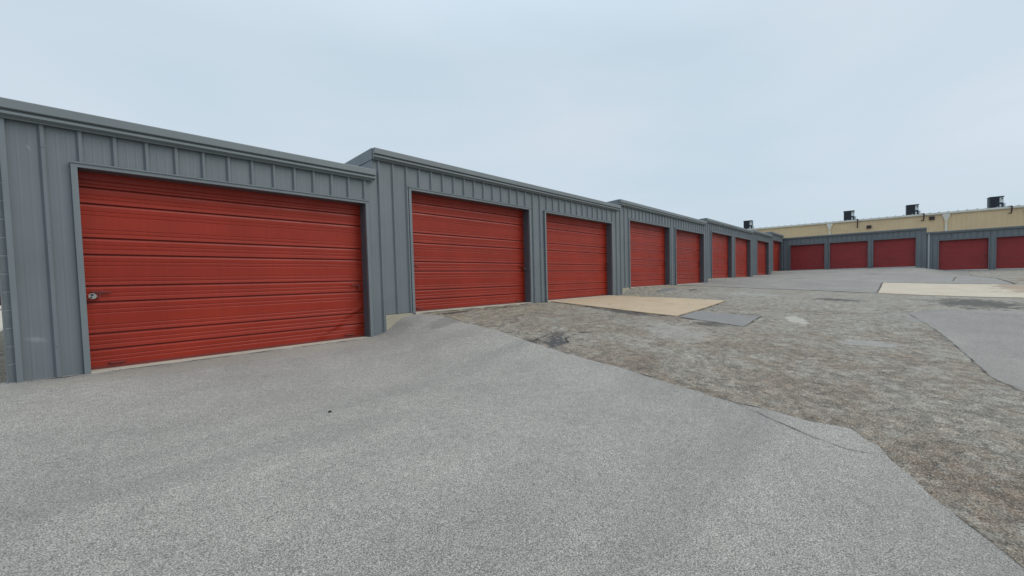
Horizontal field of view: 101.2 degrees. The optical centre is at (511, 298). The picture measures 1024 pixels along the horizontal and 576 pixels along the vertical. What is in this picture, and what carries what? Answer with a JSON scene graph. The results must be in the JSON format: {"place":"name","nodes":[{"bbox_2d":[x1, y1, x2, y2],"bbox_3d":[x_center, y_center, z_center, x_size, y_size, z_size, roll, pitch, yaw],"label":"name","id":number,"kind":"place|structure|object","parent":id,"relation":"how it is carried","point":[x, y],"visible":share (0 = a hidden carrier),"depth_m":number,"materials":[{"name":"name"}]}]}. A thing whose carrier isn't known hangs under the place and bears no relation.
{"place":"outdoors","nodes":[
{"label":"outdoors","id":0,"kind":"place"},
{"bbox_2d":[0,305,2,332],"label":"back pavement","id":1,"kind":"structure","parent":0,"point":[1,326],"depth_m":14.56,"materials":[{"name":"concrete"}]},
{"bbox_2d":[0,313,1023,575],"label":"asphalt","id":2,"kind":"structure","parent":0,"point":[432,445],"depth_m":2.86,"materials":[{"name":"grey asphalt"}]},
{"bbox_2d":[0,269,1023,566],"bbox_3d":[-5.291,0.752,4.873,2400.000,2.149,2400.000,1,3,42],"label":"ground","id":3,"kind":"structure","parent":0,"point":[936,415],"depth_m":5.36,"materials":[{"name":"grey gravel"}]},
{"bbox_2d":[0,97,783,382],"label":"storage building","id":4,"kind":"structure","parent":3,"relation":"on","point":[166,246],"depth_m":6.57,"materials":[{"name":"grey paint"}]},
{"bbox_2d":[69,160,373,373],"bbox_3d":[-3.982,-0.388,6.472,0.353,2.698,3.792,1,3,42],"label":"garage door","id":5,"kind":"structure","parent":4,"relation":"in","point":[179,268],"depth_m":6.09,"materials":[{"name":"red paint"}]},
{"bbox_2d":[88,293,96,298],"bbox_3d":[-5.158,-0.024,5.177,0.038,0.072,0.074,1,3,42],"label":"padlock","id":6,"kind":"object","parent":5,"relation":"attached to","point":[92,296],"visible":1,"depth_m":5.17,"materials":[{"name":"metal"}]},
{"bbox_2d":[408,186,532,313],"bbox_3d":[-0.863,-0.992,9.888,0.353,2.698,3.792,1,3,42],"label":"garage door","id":7,"kind":"structure","parent":4,"relation":"in","point":[466,252],"depth_m":9.75,"materials":[{"name":"red paint"}]},
{"bbox_2d":[543,210,613,301],"bbox_3d":[2.080,-1.204,13.116,0.353,2.698,3.792,1,3,42],"label":"garage door","id":8,"kind":"structure","parent":4,"relation":"in","point":[578,250],"depth_m":13.13,"materials":[{"name":"red paint"}]},
{"bbox_2d":[627,218,670,287],"bbox_3d":[5.416,-1.671,16.773,0.353,2.698,3.792,1,3,42],"label":"garage door","id":9,"kind":"structure","parent":4,"relation":"in","point":[649,243],"depth_m":16.96,"materials":[{"name":"red paint"}]},
{"bbox_2d":[675,227,704,284],"bbox_3d":[8.347,-1.881,19.987,0.353,2.698,3.792,1,3,42],"label":"garage door","id":10,"kind":"structure","parent":4,"relation":"in","point":[689,244],"depth_m":20.29,"materials":[{"name":"red paint"}]},
{"bbox_2d":[709,231,731,278],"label":"garage door","id":11,"kind":"structure","parent":4,"relation":"in","point":[721,243],"depth_m":23.93,"materials":[{"name":"red paint"}]},
{"bbox_2d":[735,236,750,277],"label":"garage door","id":12,"kind":"structure","parent":4,"relation":"in","point":[742,245],"depth_m":27.35,"materials":[{"name":"red paint"}]},
{"bbox_2d":[757,239,768,274],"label":"garage door","id":13,"kind":"structure","parent":4,"relation":"in","point":[762,246],"depth_m":31.45,"materials":[{"name":"red paint"}]},
{"bbox_2d":[773,239,782,270],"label":"garage door","id":14,"kind":"structure","parent":4,"relation":"in","point":[777,245],"depth_m":35.44,"materials":[{"name":"red paint"}]},
{"bbox_2d":[28,274,1023,567],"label":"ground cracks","id":15,"kind":"structure","parent":3,"relation":"on","point":[650,376],"depth_m":6.42,"materials":[{"name":"grey asphalt"}]},
{"bbox_2d":[550,295,724,316],"bbox_3d":[3.509,0.174,12.020,3.825,0.340,3.650,1,3,42],"label":"concrete pad","id":16,"kind":"object","parent":3,"relation":"on","point":[675,307],"visible":0.88,"depth_m":11.48,"materials":[{"name":"beige concrete"}]},
{"bbox_2d":[678,311,759,326],"bbox_3d":[4.548,0.452,9.302,1.381,0.199,1.490,1,3,42],"label":"asphalt patch","id":17,"kind":"object","parent":3,"relation":"on","point":[737,319],"visible":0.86,"depth_m":9.27,"materials":[{"name":"grey asphalt"}]},
{"bbox_2d":[748,205,1023,237],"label":"warehouse","id":18,"kind":"structure","parent":3,"relation":"on","point":[987,217],"depth_m":40.30,"materials":[{"name":"beige paint"}]},
{"bbox_2d":[743,220,753,228],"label":"rooftop condenser","id":19,"kind":"object","parent":18,"relation":"on","point":[748,224],"visible":0.77,"depth_m":50.07,"materials":[{"name":"black metal"}]},
{"bbox_2d":[843,210,857,227],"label":"rooftop condenser","id":20,"kind":"object","parent":18,"relation":"on","point":[848,215],"visible":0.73,"depth_m":44.21,"materials":[{"name":"black metal"}]},
{"bbox_2d":[905,204,924,220],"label":"rooftop condenser","id":21,"kind":"object","parent":18,"relation":"on","point":[913,209],"visible":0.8,"depth_m":41.17,"materials":[{"name":"black metal"}]},
{"bbox_2d":[987,196,1012,213],"bbox_3d":[43.596,-8.256,37.664,1.232,1.745,2.057,0,3,38],"label":"rooftop condenser","id":22,"kind":"object","parent":18,"relation":"on","point":[995,201],"visible":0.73,"depth_m":37.80,"materials":[{"name":"black metal"}]},
{"bbox_2d":[783,226,1023,269],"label":"storage building","id":23,"kind":"structure","parent":3,"relation":"on","point":[987,248],"depth_m":30.86,"materials":[{"name":"grey paint"}]},
{"bbox_2d":[790,243,824,269],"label":"garage door","id":24,"kind":"structure","parent":23,"relation":"in","point":[802,256],"depth_m":35.13,"materials":[{"name":"paint"}]},
{"bbox_2d":[829,240,868,268],"bbox_3d":[26.628,-3.363,33.307,2.459,2.340,0.338,1,3,42],"label":"garage door","id":25,"kind":"structure","parent":23,"relation":"in","point":[845,254],"depth_m":33.31,"materials":[{"name":"paint"}]},
{"bbox_2d":[872,237,916,267],"bbox_3d":[28.595,-3.341,31.515,2.459,2.340,0.338,1,3,42],"label":"garage door","id":26,"kind":"structure","parent":23,"relation":"in","point":[891,252],"depth_m":31.52,"materials":[{"name":"paint"}]},
{"bbox_2d":[938,237,989,269],"bbox_3d":[31.215,-2.989,29.149,2.459,2.340,0.338,1,3,42],"label":"garage door","id":27,"kind":"structure","parent":23,"relation":"in","point":[963,253],"depth_m":29.12,"materials":[{"name":"paint"}]},
{"bbox_2d":[995,235,1023,268],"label":"garage door","id":28,"kind":"structure","parent":23,"relation":"in","point":[1009,250],"depth_m":27.75,"materials":[{"name":"paint"}]},
{"bbox_2d":[877,283,1023,297],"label":"worn concrete pad","id":29,"kind":"object","parent":3,"relation":"on","point":[990,290],"visible":0.97,"depth_m":14.72,"materials":[{"name":"beige concrete"}]},
{"bbox_2d":[0,0,1023,227],"label":"sky","id":30,"kind":"structure","parent":0,"point":[769,113],"materials":[{"name":"blue"}]},
{"bbox_2d":[683,267,1011,292],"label":"asphalt","id":31,"kind":"structure","parent":0,"point":[861,280],"depth_m":20.73,"materials":[{"name":"grey asphalt"}]},
{"bbox_2d":[908,310,1023,391],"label":"asphalt","id":32,"kind":"structure","parent":0,"point":[990,343],"depth_m":7.19,"materials":[{"name":"grey asphalt"}]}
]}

